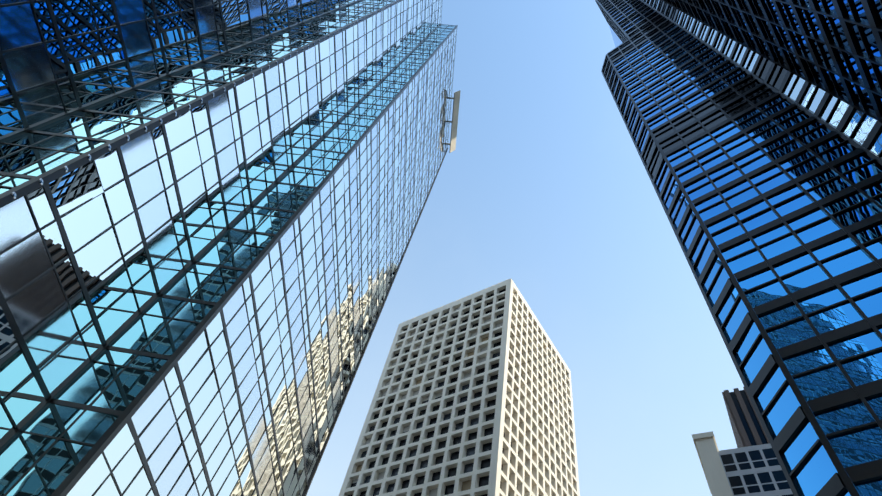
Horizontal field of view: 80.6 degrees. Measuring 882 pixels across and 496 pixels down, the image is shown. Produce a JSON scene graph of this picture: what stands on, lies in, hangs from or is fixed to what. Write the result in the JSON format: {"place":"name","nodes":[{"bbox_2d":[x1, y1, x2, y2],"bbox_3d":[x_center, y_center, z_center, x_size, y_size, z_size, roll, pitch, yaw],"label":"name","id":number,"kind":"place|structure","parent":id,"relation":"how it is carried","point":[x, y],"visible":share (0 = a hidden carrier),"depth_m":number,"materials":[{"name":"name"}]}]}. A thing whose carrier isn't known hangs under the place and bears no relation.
{"place":"outdoors","nodes":[
{"label":"outdoors","id":0,"kind":"place"},
{"bbox_2d":[306,0,743,495],"label":"sky","id":1,"kind":"structure","parent":0,"point":[545,187],"materials":[{"name":"blue"}]},
{"label":"ground","id":2,"kind":"structure","parent":0,"visible":0},
{"bbox_2d":[0,0,459,495],"bbox_3d":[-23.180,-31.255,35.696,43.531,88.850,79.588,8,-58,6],"label":"glass skyscraper","id":3,"kind":"structure","parent":2,"relation":"on","point":[211,211],"depth_m":22.30,"materials":[{"name":"reflective glass"},{"name":"dark metal"}]},
{"bbox_2d":[339,279,579,495],"bbox_3d":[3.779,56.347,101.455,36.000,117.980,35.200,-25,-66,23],"label":"high-rise building","id":4,"kind":"structure","parent":2,"relation":"on","point":[472,395],"depth_m":110.96,"materials":[{"name":"concrete"}]},
{"bbox_2d":[595,0,881,495],"bbox_3d":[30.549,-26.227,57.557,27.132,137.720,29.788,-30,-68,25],"label":"glass tower","id":5,"kind":"structure","parent":2,"relation":"on","point":[754,128],"depth_m":27.58,"materials":[{"name":"blue reflective glass"},{"name":"dark metal"}]},
{"bbox_2d":[692,431,793,495],"bbox_3d":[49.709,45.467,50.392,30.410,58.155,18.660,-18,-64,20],"label":"building","id":6,"kind":"structure","parent":2,"relation":"on","point":[755,470],"depth_m":69.42,"materials":[{"name":"white concrete"}]},
{"bbox_2d":[722,387,769,447],"bbox_3d":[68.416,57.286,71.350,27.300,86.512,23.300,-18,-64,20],"label":"tower","id":7,"kind":"structure","parent":2,"relation":"on","point":[747,427],"depth_m":101.36,"materials":[{"name":"grey concrete"}]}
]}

